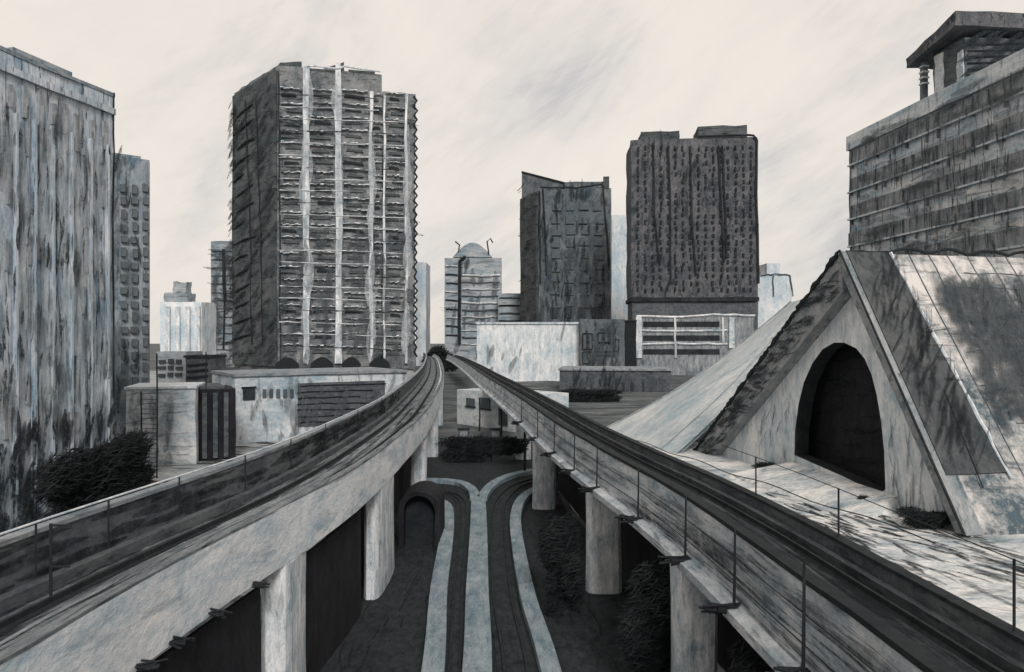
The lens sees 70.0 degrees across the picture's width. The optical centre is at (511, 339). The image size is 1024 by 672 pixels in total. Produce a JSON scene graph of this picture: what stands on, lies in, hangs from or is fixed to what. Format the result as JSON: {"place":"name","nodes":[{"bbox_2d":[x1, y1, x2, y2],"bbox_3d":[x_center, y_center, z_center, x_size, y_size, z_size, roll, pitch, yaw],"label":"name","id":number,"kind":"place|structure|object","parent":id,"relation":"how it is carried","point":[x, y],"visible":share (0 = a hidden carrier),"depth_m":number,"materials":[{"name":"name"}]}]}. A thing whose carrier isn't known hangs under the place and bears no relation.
{"place":"outdoors","nodes":[
{"label":"outdoors","id":0,"kind":"place"},
{"bbox_2d":[145,371,414,595],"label":"yard","id":1,"kind":"structure","parent":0,"point":[167,471],"depth_m":81.34,"materials":[{"name":"concrete"}]},
{"bbox_2d":[0,45,118,536],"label":"office building","id":2,"kind":"structure","parent":1,"relation":"on","point":[57,218],"depth_m":54.84,"materials":[{"name":"concrete"}]},
{"bbox_2d":[3,118,7,150],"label":"window","id":3,"kind":"structure","parent":2,"relation":"in","point":[6,139],"depth_m":51.25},
{"bbox_2d":[3,239,8,270],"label":"window","id":4,"kind":"structure","parent":2,"relation":"in","point":[5,241],"depth_m":51.26,"materials":[{"name":"glass"}]},
{"bbox_2d":[3,406,9,439],"bbox_3d":[-35.545,5.845,51.385,0.300,2.300,0.420,0,0,13],"label":"window","id":5,"kind":"structure","parent":2,"relation":"in","point":[6,410],"depth_m":51.25,"materials":[{"name":"glass"}]},
{"bbox_2d":[5,153,10,203],"bbox_3d":[-35.515,-11.349,51.513,0.300,3.600,0.200,0,0,13],"label":"window","id":6,"kind":"structure","parent":2,"relation":"in","point":[7,155],"depth_m":51.41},
{"bbox_2d":[6,83,13,107],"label":"window","id":7,"kind":"structure","parent":2,"relation":"in","point":[9,88],"depth_m":51.55,"materials":[{"name":"glass"}]},
{"bbox_2d":[21,85,27,118],"bbox_3d":[-35.208,-17.144,52.796,0.300,2.300,0.420,0,0,13],"label":"window","id":8,"kind":"structure","parent":2,"relation":"in","point":[24,89],"depth_m":52.65,"materials":[{"name":"glass"}]},
{"bbox_2d":[24,214,28,243],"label":"window","id":9,"kind":"structure","parent":2,"relation":"in","point":[26,216],"depth_m":52.81,"materials":[{"name":"glass"}]},
{"bbox_2d":[25,374,28,403],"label":"window","id":10,"kind":"structure","parent":2,"relation":"in","point":[26,375],"depth_m":52.89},
{"bbox_2d":[25,106,29,156],"bbox_3d":[-35.157,-15.099,53.009,0.300,3.600,0.200,0,0,13],"label":"window","id":11,"kind":"structure","parent":2,"relation":"in","point":[27,121],"depth_m":52.92,"materials":[{"name":"glass"}]},
{"bbox_2d":[27,234,31,264],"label":"window","id":12,"kind":"structure","parent":2,"relation":"in","point":[29,246],"depth_m":53.08,"materials":[{"name":"glass"}]},
{"bbox_2d":[37,396,40,444],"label":"window","id":13,"kind":"structure","parent":2,"relation":"in","point":[39,400],"depth_m":53.87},
{"bbox_2d":[37,238,41,259],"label":"window","id":14,"kind":"structure","parent":2,"relation":"in","point":[39,240],"depth_m":53.79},
{"bbox_2d":[37,88,43,128],"bbox_3d":[-34.898,-17.071,54.095,0.300,2.900,0.420,0,0,13],"label":"window","id":15,"kind":"structure","parent":2,"relation":"in","point":[40,92],"depth_m":53.95,"materials":[{"name":"glass"}]},
{"bbox_2d":[44,128,50,150],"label":"window","id":16,"kind":"structure","parent":2,"relation":"in","point":[47,132],"depth_m":54.54,"materials":[{"name":"glass"}]},
{"bbox_2d":[47,345,50,392],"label":"window","id":17,"kind":"structure","parent":2,"relation":"in","point":[49,350],"depth_m":54.68,"materials":[{"name":"glass"}]},
{"bbox_2d":[50,103,56,124],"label":"window","id":18,"kind":"structure","parent":2,"relation":"in","point":[53,107],"depth_m":55.06,"materials":[{"name":"glass"}]},
{"bbox_2d":[61,103,67,134],"bbox_3d":[-34.398,-16.954,56.188,0.300,2.300,0.420,0,0,13],"label":"window","id":19,"kind":"structure","parent":2,"relation":"in","point":[64,106],"depth_m":56.10,"materials":[{"name":"glass"}]},
{"bbox_2d":[74,249,76,286],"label":"window","id":20,"kind":"structure","parent":2,"relation":"in","point":[75,268],"depth_m":57.03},
{"bbox_2d":[74,356,77,401],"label":"window","id":21,"kind":"structure","parent":2,"relation":"in","point":[75,357],"depth_m":57.13,"materials":[{"name":"glass"}]},
{"bbox_2d":[73,114,79,151],"bbox_3d":[-34.145,-16.179,57.248,0.300,2.900,0.420,0,0,13],"label":"window","id":22,"kind":"structure","parent":2,"relation":"in","point":[76,144],"depth_m":57.13,"materials":[{"name":"glass"}]},
{"bbox_2d":[75,105,81,143],"bbox_3d":[-34.095,-16.883,57.458,0.300,2.900,0.420,0,0,13],"label":"window","id":23,"kind":"structure","parent":2,"relation":"in","point":[78,109],"depth_m":57.51,"materials":[{"name":"glass"}]},
{"bbox_2d":[82,154,85,199],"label":"window","id":24,"kind":"structure","parent":2,"relation":"in","point":[83,156],"depth_m":57.82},
{"bbox_2d":[82,286,85,313],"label":"window","id":25,"kind":"structure","parent":2,"relation":"in","point":[84,287],"depth_m":57.85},
{"bbox_2d":[83,359,86,404],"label":"window","id":26,"kind":"structure","parent":2,"relation":"in","point":[84,360],"depth_m":57.98,"materials":[{"name":"glass"}]},
{"bbox_2d":[84,227,87,272],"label":"window","id":27,"kind":"structure","parent":2,"relation":"in","point":[85,228],"depth_m":58.09,"materials":[{"name":"glass"}]},
{"bbox_2d":[89,120,94,140],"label":"window","id":28,"kind":"structure","parent":2,"relation":"in","point":[91,123],"depth_m":58.59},
{"bbox_2d":[93,230,95,274],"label":"window","id":29,"kind":"structure","parent":2,"relation":"in","point":[94,235],"depth_m":58.87,"materials":[{"name":"glass"}]},
{"bbox_2d":[100,136,103,163],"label":"window","id":30,"kind":"structure","parent":2,"relation":"in","point":[101,137],"depth_m":59.64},
{"bbox_2d":[101,179,105,207],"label":"window","id":31,"kind":"structure","parent":2,"relation":"in","point":[103,182],"depth_m":59.77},
{"bbox_2d":[102,121,106,149],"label":"window","id":32,"kind":"structure","parent":2,"relation":"in","point":[104,124],"depth_m":59.87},
{"bbox_2d":[29,427,160,526],"bbox_3d":[-32.097,10.996,57.176,5.306,7.285,16.570,0,0,0],"label":"scrub","id":33,"kind":"object","parent":1,"relation":"on","point":[117,465],"visible":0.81,"depth_m":54.81,"materials":[{"name":"black plant"}]},
{"bbox_2d":[140,353,157,477],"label":"lattice mast","id":34,"kind":"object","parent":1,"relation":"on","point":[156,428],"visible":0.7,"depth_m":73.96,"materials":[{"name":"metal"}]},
{"bbox_2d":[124,382,204,465],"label":"warehouse","id":35,"kind":"structure","parent":1,"relation":"on","point":[177,423],"depth_m":81.25,"materials":[{"name":"concrete"}]},
{"bbox_2d":[157,351,201,382],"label":"office building","id":36,"kind":"structure","parent":1,"relation":"on","point":[171,366],"depth_m":149.99,"materials":[{"name":"concrete"}]},
{"bbox_2d":[160,281,215,353],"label":"tower block","id":37,"kind":"structure","parent":1,"relation":"on","point":[187,323],"depth_m":300.02,"materials":[{"name":"concrete"}]},
{"bbox_2d":[183,354,226,382],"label":"house","id":38,"kind":"structure","parent":1,"relation":"on","point":[195,368],"depth_m":148.00,"materials":[{"name":"concrete"}]},
{"bbox_2d":[210,367,407,443],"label":"building","id":39,"kind":"structure","parent":1,"relation":"on","point":[277,404],"depth_m":102.88,"materials":[{"name":"grey concrete"}]},
{"bbox_2d":[241,386,256,399],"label":"window","id":40,"kind":"structure","parent":39,"relation":"in","point":[248,392],"depth_m":98.87,"materials":[{"name":"glass"}]},
{"bbox_2d":[150,344,707,659],"bbox_3d":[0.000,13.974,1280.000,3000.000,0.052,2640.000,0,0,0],"label":"ground","id":41,"kind":"structure","parent":0,"point":[606,414],"depth_m":157.92,"materials":[{"name":"concrete"}]},
{"bbox_2d":[112,145,149,437],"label":"apartment tower","id":42,"kind":"structure","parent":41,"relation":"on","point":[132,264],"depth_m":98.50,"materials":[{"name":"concrete"}]},
{"bbox_2d":[198,383,235,460],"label":"shed","id":43,"kind":"structure","parent":41,"relation":"on","point":[216,421],"depth_m":84.92,"materials":[{"name":"metal"}]},
{"bbox_2d":[205,240,234,366],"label":"office block","id":44,"kind":"structure","parent":41,"relation":"on","point":[221,255],"depth_m":371.93,"materials":[{"name":"concrete"}]},
{"bbox_2d":[0,352,443,671],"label":"viaduct","id":45,"kind":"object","parent":41,"relation":"on","point":[156,577],"visible":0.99,"depth_m":24.79,"materials":[{"name":"grey concrete"}]},
{"bbox_2d":[49,523,71,595],"bbox_3d":[-12.039,5.900,19.500,0.585,2.000,0.080,0,0,0],"label":"signal post","id":46,"kind":"object","parent":45,"relation":"on","point":[51,542],"visible":0.89,"depth_m":19.48,"materials":[{"name":"metal"}]},
{"bbox_2d":[0,392,389,576],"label":"railing","id":47,"kind":"object","parent":45,"relation":"on","point":[77,508],"visible":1,"depth_m":24.75,"materials":[{"name":"metal"}]},
{"bbox_2d":[227,62,422,368],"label":"apartment tower","id":48,"kind":"structure","parent":41,"relation":"on","point":[322,260],"depth_m":337.70,"materials":[{"name":"concrete"}]},
{"bbox_2d":[415,262,429,365],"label":"office block","id":49,"kind":"structure","parent":41,"relation":"on","point":[423,306],"depth_m":390.00,"materials":[{"name":"concrete"}]},
{"bbox_2d":[420,344,458,371],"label":"shrub","id":50,"kind":"object","parent":41,"relation":"on","point":[440,352],"visible":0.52,"depth_m":316.39,"materials":[{"name":"black plant"}]},
{"bbox_2d":[444,238,501,362],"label":"tower block","id":51,"kind":"structure","parent":41,"relation":"on","point":[473,279],"depth_m":430.00,"materials":[{"name":"concrete"}]},
{"bbox_2d":[435,432,530,462],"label":"hedge","id":52,"kind":"object","parent":41,"relation":"on","point":[470,449],"visible":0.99,"depth_m":83.34,"materials":[{"name":"black plant"}]},
{"bbox_2d":[498,293,519,321],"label":"building","id":53,"kind":"structure","parent":41,"relation":"on","point":[508,309],"depth_m":414.99,"materials":[{"name":"concrete"}]},
{"bbox_2d":[457,388,568,431],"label":"workshop","id":54,"kind":"structure","parent":41,"relation":"on","point":[468,406],"depth_m":116.47,"materials":[{"name":"concrete"}]},
{"bbox_2d":[465,398,475,407],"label":"window","id":55,"kind":"structure","parent":54,"relation":"in","point":[470,402],"depth_m":118.90,"materials":[{"name":"glass"}]},
{"bbox_2d":[480,397,490,410],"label":"window","id":56,"kind":"structure","parent":54,"relation":"in","point":[484,402],"depth_m":115.90,"materials":[{"name":"glass"}]},
{"bbox_2d":[498,406,507,425],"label":"door","id":57,"kind":"structure","parent":54,"relation":"in","point":[504,416],"depth_m":112.49,"materials":[{"name":"grey"}]},
{"bbox_2d":[476,322,578,380],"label":"warehouse","id":58,"kind":"structure","parent":41,"relation":"on","point":[547,351],"depth_m":244.99,"materials":[{"name":"paint"}]},
{"bbox_2d":[487,318,624,367],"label":"house","id":59,"kind":"structure","parent":41,"relation":"on","point":[601,342],"depth_m":239.94,"materials":[{"name":"blue plaster"}]},
{"bbox_2d":[582,333,592,348],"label":"window","id":60,"kind":"structure","parent":59,"relation":"in","point":[584,336],"depth_m":239.66,"materials":[{"name":"glass"}]},
{"bbox_2d":[582,351,592,363],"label":"window","id":61,"kind":"structure","parent":59,"relation":"in","point":[584,353],"depth_m":239.66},
{"bbox_2d":[598,332,610,342],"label":"window","id":62,"kind":"structure","parent":59,"relation":"in","point":[601,335],"depth_m":239.66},
{"bbox_2d":[516,171,610,321],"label":"office tower","id":63,"kind":"structure","parent":41,"relation":"on","point":[565,251],"depth_m":368.11,"materials":[{"name":"concrete"}]},
{"bbox_2d":[550,307,557,317],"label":"window","id":64,"kind":"structure","parent":63,"relation":"in","point":[555,309],"depth_m":368.12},
{"bbox_2d":[551,214,559,223],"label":"window","id":65,"kind":"structure","parent":63,"relation":"in","point":[553,216],"depth_m":368.21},
{"bbox_2d":[551,238,559,247],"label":"window","id":66,"kind":"structure","parent":63,"relation":"in","point":[556,241],"depth_m":368.12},
{"bbox_2d":[552,249,559,258],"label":"window","id":67,"kind":"structure","parent":63,"relation":"in","point":[555,252],"depth_m":368.12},
{"bbox_2d":[552,227,560,235],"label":"window","id":68,"kind":"structure","parent":63,"relation":"in","point":[555,232],"depth_m":368.12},
{"bbox_2d":[566,214,573,223],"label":"window","id":69,"kind":"structure","parent":63,"relation":"in","point":[569,218],"depth_m":367.31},
{"bbox_2d":[566,201,574,210],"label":"window","id":70,"kind":"structure","parent":63,"relation":"in","point":[570,205],"depth_m":367.40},
{"bbox_2d":[566,226,575,234],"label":"window","id":71,"kind":"structure","parent":63,"relation":"in","point":[570,230],"depth_m":367.31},
{"bbox_2d":[579,214,587,223],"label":"window","id":72,"kind":"structure","parent":63,"relation":"in","point":[585,216],"depth_m":366.59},
{"bbox_2d":[579,237,588,245],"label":"window","id":73,"kind":"structure","parent":63,"relation":"in","point":[581,239],"depth_m":366.59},
{"bbox_2d":[580,298,588,307],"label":"window","id":74,"kind":"structure","parent":63,"relation":"in","point":[586,303],"depth_m":366.55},
{"bbox_2d":[593,201,601,210],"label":"window","id":75,"kind":"structure","parent":63,"relation":"in","point":[597,206],"depth_m":365.88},
{"bbox_2d":[594,237,602,245],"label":"window","id":76,"kind":"structure","parent":63,"relation":"in","point":[597,240],"depth_m":365.79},
{"bbox_2d":[595,250,602,259],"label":"window","id":77,"kind":"structure","parent":63,"relation":"in","point":[599,253],"depth_m":365.70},
{"bbox_2d":[595,214,603,223],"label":"window","id":78,"kind":"structure","parent":63,"relation":"in","point":[598,217],"depth_m":365.70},
{"bbox_2d":[554,387,623,401],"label":"hedge","id":79,"kind":"object","parent":41,"relation":"on","point":[596,395],"visible":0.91,"depth_m":163.84,"materials":[{"name":"black plant"}]},
{"bbox_2d":[558,364,671,391],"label":"building","id":80,"kind":"structure","parent":41,"relation":"on","point":[643,378],"depth_m":197.72,"materials":[{"name":"grey concrete"}]},
{"bbox_2d":[611,215,627,319],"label":"tower block","id":81,"kind":"structure","parent":41,"relation":"on","point":[619,307],"depth_m":420.02,"materials":[{"name":"concrete"}]},
{"bbox_2d":[624,320,636,365],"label":"shed","id":82,"kind":"structure","parent":41,"relation":"on","point":[630,345],"depth_m":240.01,"materials":[{"name":"metal"}]},
{"bbox_2d":[626,125,759,330],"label":"apartment tower","id":83,"kind":"structure","parent":41,"relation":"on","point":[692,230],"depth_m":297.84,"materials":[{"name":"concrete"}]},
{"bbox_2d":[636,145,752,291],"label":"windows","id":84,"kind":"structure","parent":83,"relation":"in","point":[713,160],"depth_m":297.09,"materials":[{"name":"glass"}]},
{"bbox_2d":[635,313,755,374],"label":"podium front","id":85,"kind":"object","parent":41,"relation":"on","point":[689,345],"visible":0.91,"depth_m":288.51,"materials":[{"name":"concrete"}]},
{"bbox_2d":[607,300,799,453],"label":"canopy roof","id":86,"kind":"structure","parent":41,"relation":"on","point":[681,418],"depth_m":101.67,"materials":[{"name":"concrete"}]},
{"bbox_2d":[446,354,1023,671],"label":"viaduct","id":87,"kind":"object","parent":41,"relation":"on","point":[867,610],"visible":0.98,"depth_m":23.89,"materials":[{"name":"concrete"}]},
{"bbox_2d":[539,421,555,456],"bbox_3d":[2.591,6.949,50.926,1.354,2.599,0.480,0,0,0],"label":"line post","id":88,"kind":"object","parent":87,"relation":"on","point":[548,454],"visible":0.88,"depth_m":50.91,"materials":[{"name":"metal"}]},
{"bbox_2d":[559,433,574,474],"bbox_3d":[3.474,6.955,44.399,1.289,2.610,0.440,0,0,0],"label":"line post","id":89,"kind":"object","parent":87,"relation":"on","point":[566,471],"visible":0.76,"depth_m":44.39,"materials":[{"name":"metal"}]},
{"bbox_2d":[578,445,599,492],"bbox_3d":[4.220,6.936,39.140,1.385,2.574,0.492,0,0,0],"label":"line post","id":90,"kind":"object","parent":87,"relation":"on","point":[587,489],"visible":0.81,"depth_m":39.09,"materials":[{"name":"metal"}]},
{"bbox_2d":[615,467,643,523],"bbox_3d":[5.240,6.951,32.438,1.355,2.603,0.600,0,0,0],"label":"line post","id":91,"kind":"object","parent":87,"relation":"on","point":[630,519],"visible":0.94,"depth_m":32.39,"materials":[{"name":"metal"}]},
{"bbox_2d":[657,496,690,565],"bbox_3d":[5.931,6.930,26.417,1.345,2.560,0.475,0,0,0],"label":"line post","id":92,"kind":"object","parent":87,"relation":"on","point":[674,560],"visible":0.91,"depth_m":26.41,"materials":[{"name":"metal"}]},
{"bbox_2d":[698,529,739,613],"bbox_3d":[6.284,6.922,21.761,1.377,2.545,0.468,0,0,-6],"label":"line post","id":93,"kind":"object","parent":87,"relation":"on","point":[713,608],"visible":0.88,"depth_m":21.73,"materials":[{"name":"metal"}]},
{"bbox_2d":[765,557,810,671],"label":"line post","id":94,"kind":"object","parent":87,"relation":"on","point":[801,668],"visible":0.92,"depth_m":17.25,"materials":[{"name":"metal"}]},
{"bbox_2d":[722,445,1023,630],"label":"railing","id":95,"kind":"object","parent":87,"relation":"on","point":[1013,593],"visible":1,"depth_m":17.51,"materials":[{"name":"metal"}]},
{"bbox_2d":[756,263,793,328],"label":"tower block","id":96,"kind":"structure","parent":41,"relation":"on","point":[774,291],"depth_m":329.98,"materials":[{"name":"concrete"}]},
{"bbox_2d":[693,247,1023,536],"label":"gabled hall","id":97,"kind":"structure","parent":41,"relation":"on","point":[890,380],"depth_m":63.59,"materials":[{"name":"concrete"}]},
{"bbox_2d":[637,440,934,543],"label":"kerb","id":98,"kind":"structure","parent":97,"relation":"attached to","point":[802,497],"depth_m":61.84,"materials":[{"name":"pale paving"}]},
{"bbox_2d":[846,10,1023,257],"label":"office building","id":99,"kind":"structure","parent":41,"relation":"on","point":[942,166],"depth_m":119.95,"materials":[{"name":"concrete"}]},
{"bbox_2d":[457,428,469,436],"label":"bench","id":100,"kind":"object","parent":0,"point":[464,431],"visible":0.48,"depth_m":95.82,"materials":[{"name":"metal"}]},
{"bbox_2d":[261,445,669,671],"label":"track bed","id":101,"kind":"object","parent":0,"point":[387,633],"visible":0.38,"depth_m":37.65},
{"bbox_2d":[142,588,260,671],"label":"hoarding","id":102,"kind":"object","parent":101,"relation":"on","point":[231,643],"visible":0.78,"depth_m":23.36,"materials":[{"name":"black"}]},
{"bbox_2d":[305,510,360,671],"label":"hoarding","id":103,"kind":"object","parent":101,"relation":"on","point":[332,587],"visible":0.85,"depth_m":32.46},
{"bbox_2d":[326,458,409,567],"bbox_3d":[-9.605,11.325,56.974,0.659,5.350,39.520,0,0,-1],"label":"hoarding","id":104,"kind":"object","parent":101,"relation":"on","point":[401,480],"visible":0.15,"depth_m":59.68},
{"bbox_2d":[398,481,444,548],"bbox_3d":[-6.250,12.124,50.987,2.796,3.820,4.075,0,0,0],"label":"tunnel mouth","id":105,"kind":"object","parent":101,"relation":"on","point":[421,512],"visible":0.98,"depth_m":50.10},
{"bbox_2d":[421,500,453,671],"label":"concrete barrier","id":106,"kind":"object","parent":101,"relation":"on","point":[434,656],"visible":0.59,"depth_m":37.42,"materials":[{"name":"concrete"}]},
{"bbox_2d":[410,478,479,500],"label":"concrete barrier","id":107,"kind":"object","parent":101,"relation":"on","point":[471,490],"visible":0.6,"depth_m":69.50,"materials":[{"name":"concrete"}]},
{"bbox_2d":[444,491,470,671],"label":"railway track","id":108,"kind":"structure","parent":101,"relation":"on","point":[455,620],"depth_m":40.65,"materials":[{"name":"metal"}]},
{"bbox_2d":[462,498,491,671],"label":"concrete barrier","id":109,"kind":"object","parent":101,"relation":"on","point":[477,653],"visible":1,"depth_m":38.28,"materials":[{"name":"concrete"}]},
{"bbox_2d":[478,468,532,500],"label":"concrete barrier","id":110,"kind":"object","parent":101,"relation":"on","point":[488,489],"visible":0.63,"depth_m":70.52,"materials":[{"name":"concrete"}]},
{"bbox_2d":[487,478,533,671],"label":"railway track","id":111,"kind":"structure","parent":101,"relation":"on","point":[512,650],"depth_m":39.85,"materials":[{"name":"metal"}]},
{"bbox_2d":[523,432,525,470],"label":"support pole","id":112,"kind":"object","parent":101,"relation":"on","point":[524,466],"visible":0.5,"depth_m":75.90,"materials":[{"name":"metal"}]},
{"bbox_2d":[510,483,561,671],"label":"concrete barrier","id":113,"kind":"object","parent":101,"relation":"on","point":[547,660],"visible":0.79,"depth_m":38.44,"materials":[{"name":"concrete"}]},
{"bbox_2d":[533,511,587,617],"bbox_3d":[2.566,11.474,37.111,3.016,5.625,2.560,0,0,0],"label":"bush","id":114,"kind":"object","parent":101,"relation":"on","point":[561,555],"visible":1,"depth_m":36.85,"materials":[{"name":"black plant"}]},
{"bbox_2d":[613,558,670,671],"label":"bush","id":115,"kind":"object","parent":101,"relation":"on","point":[644,632],"visible":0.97,"depth_m":28.99,"materials":[{"name":"black plant"}]},
{"bbox_2d":[726,637,773,671],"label":"bush","id":116,"kind":"object","parent":101,"relation":"on","point":[749,660],"visible":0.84,"depth_m":21.07,"materials":[{"name":"black plant"}]},
{"bbox_2d":[489,428,500,438],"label":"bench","id":117,"kind":"object","parent":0,"point":[495,431],"visible":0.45,"depth_m":95.82,"materials":[{"name":"metal"}]},
{"bbox_2d":[0,0,1023,343],"label":"sky","id":118,"kind":"structure","parent":0,"point":[560,90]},
{"bbox_2d":[570,442,1023,671],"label":"pavement","id":119,"kind":"structure","parent":0,"point":[976,575],"depth_m":48.83,"materials":[{"name":"concrete"}]},
{"bbox_2d":[556,464,774,671],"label":"hoarding","id":120,"kind":"object","parent":119,"relation":"on","point":[637,547],"visible":0.16,"depth_m":42.81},
{"bbox_2d":[751,460,776,468],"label":"shrub","id":121,"kind":"object","parent":119,"relation":"on","point":[761,464],"visible":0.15,"depth_m":75.75,"materials":[{"name":"black plant"}]},
{"bbox_2d":[896,504,951,529],"bbox_3d":[31.028,13.253,54.465,5.643,2.077,2.681,0,0,0],"label":"shrub","id":122,"kind":"object","parent":119,"relation":"on","point":[937,519],"visible":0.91,"depth_m":53.83,"materials":[{"name":"black plant"}]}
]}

